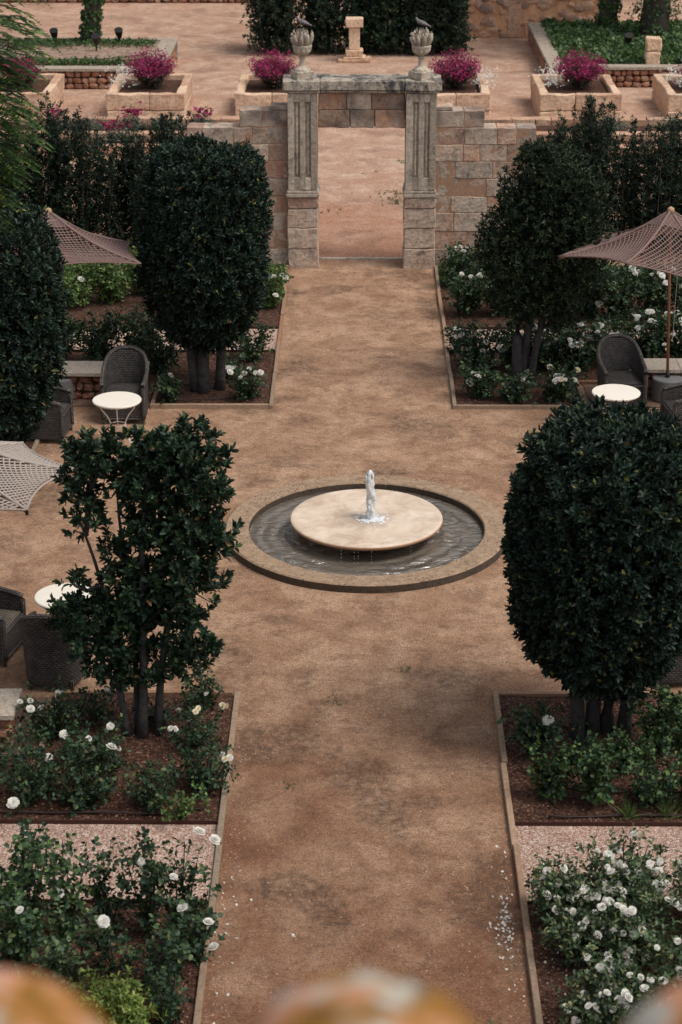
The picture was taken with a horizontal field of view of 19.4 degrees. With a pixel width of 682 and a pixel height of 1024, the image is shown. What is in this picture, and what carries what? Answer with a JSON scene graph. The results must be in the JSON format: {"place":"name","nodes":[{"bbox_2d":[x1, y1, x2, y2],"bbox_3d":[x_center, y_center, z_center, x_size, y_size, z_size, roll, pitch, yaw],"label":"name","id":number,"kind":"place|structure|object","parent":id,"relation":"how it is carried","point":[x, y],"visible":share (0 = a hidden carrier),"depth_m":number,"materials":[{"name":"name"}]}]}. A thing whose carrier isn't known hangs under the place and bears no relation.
{"place":"outdoors","nodes":[
{"label":"outdoors","id":0,"kind":"place"},
{"bbox_2d":[73,383,150,405],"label":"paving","id":1,"kind":"structure","parent":0,"point":[79,402],"depth_m":29.21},
{"bbox_2d":[0,208,141,395],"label":"parasol","id":2,"kind":"object","parent":1,"relation":"on","point":[117,250],"visible":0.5,"depth_m":28.22,"materials":[{"name":"beige fabric"}]},
{"bbox_2d":[25,361,149,399],"bbox_3d":[-4.127,-1.927,29.458,2.559,0.475,0.581,0,23,0],"label":"stone bench","id":3,"kind":"object","parent":1,"relation":"on","point":[84,376],"visible":0.19,"depth_m":29.27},
{"bbox_2d":[0,259,681,1023],"bbox_3d":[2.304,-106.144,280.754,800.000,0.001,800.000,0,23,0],"label":"ground","id":4,"kind":"structure","parent":0,"point":[378,763],"depth_m":20.98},
{"bbox_2d":[0,586,25,667],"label":"wicker armchair","id":5,"kind":"object","parent":4,"relation":"on","point":[12,607],"visible":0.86,"depth_m":21.61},
{"bbox_2d":[0,0,61,233],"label":"feathery tree","id":6,"kind":"object","parent":4,"relation":"on","point":[8,124],"visible":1,"depth_m":18.75,"materials":[{"name":"green plant"}]},
{"bbox_2d":[0,191,73,490],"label":"laurel tree","id":7,"kind":"object","parent":4,"relation":"on","point":[33,319],"visible":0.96,"depth_m":24.69,"materials":[{"name":"green plant"}]},
{"bbox_2d":[0,441,74,514],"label":"parasol","id":8,"kind":"object","parent":4,"relation":"on","point":[21,452],"visible":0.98,"depth_m":20.37,"materials":[{"name":"beige fabric"}]},
{"bbox_2d":[31,386,73,443],"bbox_3d":[-4.211,-1.501,27.767,0.814,0.938,0.688,2,23,6],"label":"wicker armchair","id":9,"kind":"object","parent":4,"relation":"on","point":[57,423],"visible":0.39,"depth_m":27.60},
{"bbox_2d":[18,611,92,689],"bbox_3d":[-3.018,1.341,20.929,0.688,0.938,0.814,2,23,4],"label":"wicker armchair","id":10,"kind":"object","parent":4,"relation":"on","point":[45,650],"visible":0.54,"depth_m":20.67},
{"bbox_2d":[0,903,207,1023],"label":"bed soil","id":11,"kind":"structure","parent":4,"relation":"on","point":[192,983],"depth_m":16.39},
{"bbox_2d":[0,887,56,972],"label":"rose bush","id":12,"kind":"object","parent":11,"relation":"on","point":[16,948],"visible":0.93,"depth_m":15.90,"materials":[{"name":"green plant"}]},
{"bbox_2d":[0,834,61,934],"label":"rose bush","id":13,"kind":"object","parent":11,"relation":"on","point":[24,874],"visible":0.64,"depth_m":16.50,"materials":[{"name":"green plant"}]},
{"bbox_2d":[26,896,103,989],"bbox_3d":[-2.214,3.526,15.876,0.615,0.790,0.685,0,23,0],"label":"rose bush","id":14,"kind":"object","parent":11,"relation":"on","point":[57,957],"visible":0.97,"depth_m":15.90,"materials":[{"name":"green plant"}]},
{"bbox_2d":[33,832,102,940],"bbox_3d":[-2.276,3.132,16.434,0.567,1.085,0.443,-21,30,-41],"label":"rose bush","id":15,"kind":"object","parent":11,"relation":"on","point":[62,866],"visible":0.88,"depth_m":16.36,"materials":[{"name":"green plant"}]},
{"bbox_2d":[66,836,142,930],"bbox_3d":[-1.975,3.131,16.697,0.665,0.886,0.418,3,23,8],"label":"rose bush","id":16,"kind":"object","parent":11,"relation":"on","point":[99,898],"visible":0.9,"depth_m":16.70,"materials":[{"name":"green plant"}]},
{"bbox_2d":[75,905,154,977],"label":"rose bush","id":17,"kind":"object","parent":11,"relation":"on","point":[103,921],"visible":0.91,"depth_m":16.14,"materials":[{"name":"green plant"}]},
{"bbox_2d":[70,965,169,1023],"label":"lime shrub","id":18,"kind":"object","parent":11,"relation":"on","point":[121,1004],"visible":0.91,"depth_m":15.38,"materials":[{"name":"green plant"}]},
{"bbox_2d":[0,354,272,1023],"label":"bark mulch","id":19,"kind":"object","parent":11,"relation":"on","point":[128,918],"visible":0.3,"depth_m":18.82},
{"bbox_2d":[112,826,172,941],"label":"rose bush","id":20,"kind":"object","parent":11,"relation":"on","point":[139,900],"visible":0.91,"depth_m":16.52,"materials":[{"name":"green plant"}]},
{"bbox_2d":[128,911,200,994],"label":"rose bush","id":21,"kind":"object","parent":11,"relation":"on","point":[166,959],"visible":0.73,"depth_m":15.84,"materials":[{"name":"green plant"}]},
{"bbox_2d":[136,942,195,1023],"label":"rose bush","id":22,"kind":"object","parent":11,"relation":"on","point":[167,1001],"visible":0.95,"depth_m":15.53,"materials":[{"name":"green plant"}]},
{"bbox_2d":[140,827,220,939],"bbox_3d":[-1.329,3.137,16.564,0.644,0.975,0.548,0,23,0],"label":"rose bush","id":23,"kind":"object","parent":11,"relation":"on","point":[185,889],"visible":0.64,"depth_m":16.47,"materials":[{"name":"green plant"}]},
{"bbox_2d":[149,873,224,966],"bbox_3d":[-1.249,3.386,16.261,0.581,0.753,0.712,0,23,0],"label":"rose bush","id":24,"kind":"object","parent":11,"relation":"on","point":[202,936],"visible":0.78,"depth_m":16.27,"materials":[{"name":"green plant"}]},
{"bbox_2d":[0,824,217,899],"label":"gravel strip","id":25,"kind":"object","parent":4,"relation":"on","point":[121,833],"visible":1,"depth_m":18.06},
{"bbox_2d":[0,753,224,822],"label":"bed soil","id":26,"kind":"structure","parent":4,"relation":"on","point":[214,803],"depth_m":18.76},
{"bbox_2d":[0,722,78,817],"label":"rose bush","id":27,"kind":"object","parent":26,"relation":"on","point":[30,788],"visible":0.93,"depth_m":18.63,"materials":[{"name":"green plant"}]},
{"bbox_2d":[36,731,135,816],"bbox_3d":[-2.369,2.451,18.527,0.745,0.743,0.770,14,26,30],"label":"rose bush","id":28,"kind":"object","parent":26,"relation":"on","point":[83,795],"visible":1,"depth_m":18.54,"materials":[{"name":"green plant"}]},
{"bbox_2d":[59,706,131,771],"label":"rose bush","id":29,"kind":"object","parent":26,"relation":"on","point":[110,726],"visible":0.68,"depth_m":19.21,"materials":[{"name":"green plant"}]},
{"bbox_2d":[121,754,181,813],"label":"rose bush","id":30,"kind":"object","parent":26,"relation":"on","point":[150,798],"visible":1,"depth_m":18.53,"materials":[{"name":"green plant"}]},
{"bbox_2d":[166,733,239,799],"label":"rose bush","id":31,"kind":"object","parent":26,"relation":"on","point":[201,773],"visible":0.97,"depth_m":18.78,"materials":[{"name":"green plant"}]},
{"bbox_2d":[99,345,148,424],"bbox_3d":[-3.092,-1.824,28.543,0.688,0.938,0.814,0,23,0],"label":"wicker armchair","id":32,"kind":"object","parent":4,"relation":"on","point":[124,368],"visible":0.91,"depth_m":28.64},
{"bbox_2d":[44,694,232,753],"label":"bed soil","id":33,"kind":"structure","parent":4,"relation":"on","point":[158,745],"depth_m":20.11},
{"bbox_2d":[15,675,87,745],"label":"rose bush","id":34,"kind":"object","parent":33,"relation":"on","point":[50,717],"visible":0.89,"depth_m":19.70,"materials":[{"name":"green plant"}]},
{"bbox_2d":[43,410,244,739],"bbox_3d":[-1.904,0.670,19.310,1.981,3.489,0.994,0,23,0],"label":"laurel tree","id":35,"kind":"object","parent":33,"relation":"on","point":[135,611],"visible":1,"depth_m":19.06,"materials":[{"name":"green plant"}]},
{"bbox_2d":[157,696,228,754],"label":"rose bush","id":36,"kind":"object","parent":33,"relation":"on","point":[196,735],"visible":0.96,"depth_m":19.59,"materials":[{"name":"green plant"}]},
{"bbox_2d":[39,690,239,1023],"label":"bed edging","id":37,"kind":"object","parent":4,"relation":"on","point":[212,903],"visible":0.44,"depth_m":18.31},
{"bbox_2d":[24,288,282,327],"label":"bed soil","id":38,"kind":"structure","parent":4,"relation":"on","point":[271,316],"depth_m":33.52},
{"bbox_2d":[71,247,135,303],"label":"rose bush","id":39,"kind":"object","parent":38,"relation":"on","point":[108,283],"visible":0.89,"depth_m":33.65,"materials":[{"name":"green plant"}]},
{"bbox_2d":[66,351,275,382],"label":"bed soil","id":40,"kind":"structure","parent":4,"relation":"on","point":[75,356],"depth_m":30.78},
{"bbox_2d":[69,305,128,360],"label":"rose bush","id":41,"kind":"object","parent":40,"relation":"on","point":[98,342],"visible":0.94,"depth_m":30.68,"materials":[{"name":"green plant"}]},
{"bbox_2d":[131,317,183,375],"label":"rose bush","id":42,"kind":"object","parent":40,"relation":"on","point":[159,357],"visible":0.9,"depth_m":30.23,"materials":[{"name":"green plant"}]},
{"bbox_2d":[149,382,271,405],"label":"bed soil","id":43,"kind":"structure","parent":4,"relation":"on","point":[184,390],"depth_m":29.44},
{"bbox_2d":[129,131,274,393],"bbox_3d":[-2.010,-3.554,28.955,2.130,3.894,2.109,0,23,0],"label":"laurel tree","id":44,"kind":"object","parent":43,"relation":"on","point":[200,235],"visible":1,"depth_m":28.28,"materials":[{"name":"green plant"}]},
{"bbox_2d":[225,361,268,400],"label":"rose bush","id":45,"kind":"object","parent":43,"relation":"on","point":[244,388],"visible":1,"depth_m":29.17,"materials":[{"name":"green plant"}]},
{"bbox_2d":[150,265,288,408],"bbox_3d":[-1.856,-2.973,32.477,1.804,0.099,7.564,0,23,0],"label":"bed edging","id":46,"kind":"object","parent":4,"relation":"on","point":[153,405],"visible":0.88,"depth_m":29.02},
{"bbox_2d":[187,102,288,265],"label":"garden wall","id":47,"kind":"structure","parent":4,"relation":"on","point":[264,128],"depth_m":35.23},
{"bbox_2d":[283,73,441,268],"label":"stone gate","id":48,"kind":"structure","parent":4,"relation":"on","point":[409,105],"depth_m":35.08,"materials":[{"name":"grey stone"}]},
{"bbox_2d":[225,463,504,592],"bbox_3d":[0.317,-0.125,24.563,3.521,0.956,3.519,0,23,0],"label":"fountain","id":49,"kind":"object","parent":4,"relation":"on","point":[369,532],"visible":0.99,"depth_m":24.41,"materials":[{"name":"stone"}]},
{"bbox_2d":[205,282,530,1023],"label":"path pebbles","id":50,"kind":"object","parent":4,"relation":"on","point":[364,738],"visible":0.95,"depth_m":19.12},
{"bbox_2d":[434,103,535,265],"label":"garden wall","id":51,"kind":"structure","parent":4,"relation":"on","point":[475,152],"depth_m":35.35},
{"bbox_2d":[434,266,596,409],"bbox_3d":[2.991,-2.958,32.443,2.690,0.097,7.564,0,23,0],"label":"bed edging","id":52,"kind":"object","parent":4,"relation":"on","point":[499,407],"visible":0.73,"depth_m":29.45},
{"bbox_2d":[454,383,578,404],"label":"bed soil","id":53,"kind":"structure","parent":4,"relation":"on","point":[498,399],"depth_m":29.33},
{"bbox_2d":[456,355,503,398],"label":"rose bush","id":54,"kind":"object","parent":53,"relation":"on","point":[479,381],"visible":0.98,"depth_m":29.23,"materials":[{"name":"green plant"}]},
{"bbox_2d":[536,358,587,403],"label":"rose bush","id":55,"kind":"object","parent":53,"relation":"on","point":[560,383],"visible":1,"depth_m":29.03,"materials":[{"name":"green plant"}]},
{"bbox_2d":[440,288,681,328],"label":"bed soil","id":56,"kind":"structure","parent":4,"relation":"on","point":[483,314],"depth_m":33.16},
{"bbox_2d":[440,255,492,316],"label":"rose bush","id":57,"kind":"object","parent":56,"relation":"on","point":[468,300],"visible":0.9,"depth_m":32.95,"materials":[{"name":"green plant"}]},
{"bbox_2d":[598,259,653,321],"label":"rose bush","id":58,"kind":"object","parent":56,"relation":"on","point":[615,293],"visible":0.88,"depth_m":32.62,"materials":[{"name":"green plant"}]},
{"bbox_2d":[619,251,681,318],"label":"rose bush","id":59,"kind":"object","parent":56,"relation":"on","point":[655,294],"visible":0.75,"depth_m":32.67,"materials":[{"name":"green plant"}]},
{"bbox_2d":[449,353,673,382],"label":"bed soil","id":60,"kind":"structure","parent":4,"relation":"on","point":[591,370],"depth_m":30.54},
{"bbox_2d":[445,317,501,369],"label":"rose bush","id":61,"kind":"object","parent":60,"relation":"on","point":[476,347],"visible":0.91,"depth_m":30.42,"materials":[{"name":"green plant"}]},
{"bbox_2d":[465,137,620,381],"bbox_3d":[2.966,-3.665,29.399,2.306,3.758,1.545,0,23,0],"label":"laurel tree","id":62,"kind":"object","parent":60,"relation":"on","point":[519,258],"visible":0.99,"depth_m":29.08,"materials":[{"name":"green plant"}]},
{"bbox_2d":[545,319,605,369],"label":"rose bush","id":63,"kind":"object","parent":60,"relation":"on","point":[583,354],"visible":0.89,"depth_m":30.31,"materials":[{"name":"green plant"}]},
{"bbox_2d":[628,305,681,357],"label":"rose bush","id":64,"kind":"object","parent":60,"relation":"on","point":[651,345],"visible":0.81,"depth_m":30.62,"materials":[{"name":"green plant"}]},
{"bbox_2d":[492,690,674,1023],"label":"bed edging","id":65,"kind":"object","parent":4,"relation":"on","point":[533,980],"visible":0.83,"depth_m":17.99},
{"bbox_2d":[499,695,681,756],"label":"bed soil","id":66,"kind":"structure","parent":4,"relation":"on","point":[507,699],"depth_m":20.30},
{"bbox_2d":[496,698,567,755],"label":"rose bush","id":67,"kind":"object","parent":66,"relation":"on","point":[528,733],"visible":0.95,"depth_m":19.34,"materials":[{"name":"green plant"}]},
{"bbox_2d":[499,394,681,740],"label":"laurel tree","id":68,"kind":"object","parent":66,"relation":"on","point":[591,543],"visible":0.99,"depth_m":18.48,"materials":[{"name":"green plant"}]},
{"bbox_2d":[624,683,681,755],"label":"rose bush","id":69,"kind":"object","parent":66,"relation":"on","point":[660,730],"visible":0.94,"depth_m":19.37,"materials":[{"name":"green plant"}]},
{"bbox_2d":[507,756,681,823],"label":"bed soil","id":70,"kind":"structure","parent":4,"relation":"on","point":[517,774],"depth_m":18.73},
{"bbox_2d":[525,738,583,803],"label":"rose bush","id":71,"kind":"object","parent":70,"relation":"on","point":[552,774],"visible":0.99,"depth_m":18.63,"materials":[{"name":"green plant"}]},
{"bbox_2d":[452,356,681,1023],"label":"bark mulch","id":72,"kind":"object","parent":70,"relation":"on","point":[538,922],"visible":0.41,"depth_m":18.73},
{"bbox_2d":[570,733,629,805],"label":"rose bush","id":73,"kind":"object","parent":70,"relation":"on","point":[596,776],"visible":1,"depth_m":18.49,"materials":[{"name":"green plant"}]},
{"bbox_2d":[617,738,681,808],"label":"rose bush","id":74,"kind":"object","parent":70,"relation":"on","point":[650,792],"visible":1,"depth_m":18.54,"materials":[{"name":"green plant"}]},
{"bbox_2d":[515,826,681,901],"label":"gravel strip","id":75,"kind":"object","parent":4,"relation":"on","point":[532,841],"visible":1,"depth_m":18.09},
{"bbox_2d":[528,904,681,1023],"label":"bed soil","id":76,"kind":"structure","parent":4,"relation":"on","point":[543,987],"depth_m":16.30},
{"bbox_2d":[524,846,622,934],"bbox_3d":[1.962,3.204,16.792,0.817,0.739,0.801,0,23,0],"label":"rose bush","id":77,"kind":"object","parent":76,"relation":"on","point":[553,887],"visible":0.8,"depth_m":16.70,"materials":[{"name":"green plant"}]},
{"bbox_2d":[537,889,620,967],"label":"rose bush","id":78,"kind":"object","parent":76,"relation":"on","point":[582,931],"visible":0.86,"depth_m":16.23,"materials":[{"name":"green plant"}]},
{"bbox_2d":[551,968,647,1023],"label":"rose bush","id":79,"kind":"object","parent":76,"relation":"on","point":[602,1009],"visible":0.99,"depth_m":15.36,"materials":[{"name":"green plant"}]},
{"bbox_2d":[572,924,665,1016],"bbox_3d":[2.239,3.658,15.729,0.700,0.662,0.860,15,27,33],"label":"rose bush","id":80,"kind":"object","parent":76,"relation":"on","point":[630,980],"visible":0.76,"depth_m":15.63,"materials":[{"name":"green plant"}]},
{"bbox_2d":[573,822,680,922],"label":"rose bush","id":81,"kind":"object","parent":76,"relation":"on","point":[646,864],"visible":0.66,"depth_m":16.77,"materials":[{"name":"green plant"}]},
{"bbox_2d":[584,865,681,973],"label":"rose bush","id":82,"kind":"object","parent":76,"relation":"on","point":[630,915],"visible":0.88,"depth_m":16.19,"materials":[{"name":"green plant"}]},
{"bbox_2d":[630,918,681,995],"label":"rose bush","id":83,"kind":"object","parent":76,"relation":"on","point":[676,969],"visible":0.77,"depth_m":15.63,"materials":[{"name":"green plant"}]},
{"bbox_2d":[0,0,681,258],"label":"gravel court","id":84,"kind":"object","parent":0,"point":[214,54],"depth_m":52.36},
{"bbox_2d":[0,73,64,115],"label":"planter","id":85,"kind":"object","parent":84,"relation":"on","point":[54,85],"visible":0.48,"depth_m":49.04,"materials":[{"name":"stone"}]},
{"bbox_2d":[1,38,178,88],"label":"raised bed","id":86,"kind":"object","parent":84,"relation":"on","point":[83,77],"visible":0.3,"depth_m":51.80,"materials":[{"name":"stone"}]},
{"bbox_2d":[0,41,158,65],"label":"bed gravel","id":87,"kind":"structure","parent":86,"relation":"in","point":[81,51],"depth_m":54.30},
{"bbox_2d":[0,36,156,65],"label":"weeds","id":88,"kind":"object","parent":87,"relation":"on","point":[129,41],"visible":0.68,"depth_m":54.82,"materials":[{"name":"green plant"}]},
{"bbox_2d":[0,90,194,251],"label":"hedge","id":89,"kind":"object","parent":84,"relation":"on","point":[116,190],"visible":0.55,"depth_m":36.50,"materials":[{"name":"green plant"}]},
{"bbox_2d":[106,73,192,116],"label":"planter","id":90,"kind":"object","parent":84,"relation":"on","point":[172,93],"visible":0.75,"depth_m":48.02,"materials":[{"name":"stone"}]},
{"bbox_2d":[100,45,177,88],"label":"flowering plant","id":91,"kind":"object","parent":90,"relation":"on","point":[151,71],"visible":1,"depth_m":48.88,"materials":[{"name":"pink plant"}]},
{"bbox_2d":[235,73,286,115],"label":"planter","id":92,"kind":"object","parent":84,"relation":"on","point":[251,91],"visible":0.45,"depth_m":47.95,"materials":[{"name":"stone"}]},
{"bbox_2d":[246,48,298,88],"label":"flowering plant","id":93,"kind":"object","parent":92,"relation":"on","point":[269,73],"visible":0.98,"depth_m":48.83,"materials":[{"name":"pink plant"}]},
{"bbox_2d":[240,0,300,55],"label":"evergreen shrub","id":94,"kind":"object","parent":84,"relation":"on","point":[279,19],"visible":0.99,"depth_m":56.44,"materials":[{"name":"green plant"}]},
{"bbox_2d":[294,0,350,54],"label":"evergreen shrub","id":95,"kind":"object","parent":84,"relation":"on","point":[324,13],"visible":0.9,"depth_m":56.46,"materials":[{"name":"green plant"}]},
{"bbox_2d":[332,0,414,55],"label":"evergreen shrub","id":96,"kind":"object","parent":84,"relation":"on","point":[380,20],"visible":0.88,"depth_m":56.32,"materials":[{"name":"green plant"}]},
{"bbox_2d":[393,0,476,55],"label":"evergreen shrub","id":97,"kind":"object","parent":84,"relation":"on","point":[445,20],"visible":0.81,"depth_m":56.18,"materials":[{"name":"green plant"}]},
{"bbox_2d":[437,74,490,116],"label":"planter","id":98,"kind":"object","parent":84,"relation":"on","point":[469,96],"visible":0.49,"depth_m":47.88,"materials":[{"name":"stone"}]},
{"bbox_2d":[427,47,509,90],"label":"flowering plant","id":99,"kind":"object","parent":98,"relation":"on","point":[453,75],"visible":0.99,"depth_m":48.81,"materials":[{"name":"pink plant"}]},
{"bbox_2d":[465,0,599,37],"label":"stone building","id":100,"kind":"structure","parent":84,"relation":"on","point":[500,18],"depth_m":59.10,"materials":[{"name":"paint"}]},
{"bbox_2d":[530,73,621,117],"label":"planter","id":101,"kind":"object","parent":84,"relation":"on","point":[551,100],"visible":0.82,"depth_m":47.97,"materials":[{"name":"stone"}]},
{"bbox_2d":[527,48,612,89],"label":"flowering plant","id":102,"kind":"object","parent":101,"relation":"on","point":[578,72],"visible":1,"depth_m":48.81,"materials":[{"name":"pink plant"}]},
{"bbox_2d":[528,23,681,87],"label":"raised bed","id":103,"kind":"object","parent":84,"relation":"on","point":[621,75],"visible":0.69,"depth_m":52.06,"materials":[{"name":"stone"}]},
{"bbox_2d":[529,93,681,257],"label":"hedge","id":104,"kind":"object","parent":84,"relation":"on","point":[664,166],"visible":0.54,"depth_m":36.16,"materials":[{"name":"green plant"}]},
{"bbox_2d":[652,74,681,116],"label":"planter","id":105,"kind":"object","parent":84,"relation":"on","point":[666,99],"visible":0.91,"depth_m":48.89,"materials":[{"name":"stone"}]},
{"bbox_2d":[0,969,681,1023],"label":"balustrade","id":106,"kind":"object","parent":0,"point":[364,997],"depth_m":1.70,"materials":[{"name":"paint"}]},
{"bbox_2d":[583,384,659,406],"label":"paving","id":107,"kind":"structure","parent":0,"point":[590,387],"depth_m":29.46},
{"bbox_2d":[557,207,681,402],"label":"parasol","id":108,"kind":"object","parent":107,"relation":"on","point":[669,221],"visible":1,"depth_m":28.20,"materials":[{"name":"brown fabric"}]},
{"bbox_2d":[596,334,647,411],"bbox_3d":[4.069,-2.036,29.023,0.688,0.938,0.814,-2,23,-5],"label":"wicker armchair","id":109,"kind":"object","parent":107,"relation":"on","point":[618,356],"visible":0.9,"depth_m":29.12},
{"label":"bed soil","id":110,"kind":"structure","parent":0,"visible":0},
{"bbox_2d":[540,17,681,63],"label":"ivy ground cover","id":111,"kind":"object","parent":110,"relation":"on","point":[609,44],"visible":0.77,"depth_m":54.79,"materials":[{"name":"green plant"}]},
{"bbox_2d":[624,0,681,36],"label":"ivy tree","id":112,"kind":"object","parent":110,"relation":"on","point":[654,15],"visible":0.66,"depth_m":55.76,"materials":[{"name":"green plant"}]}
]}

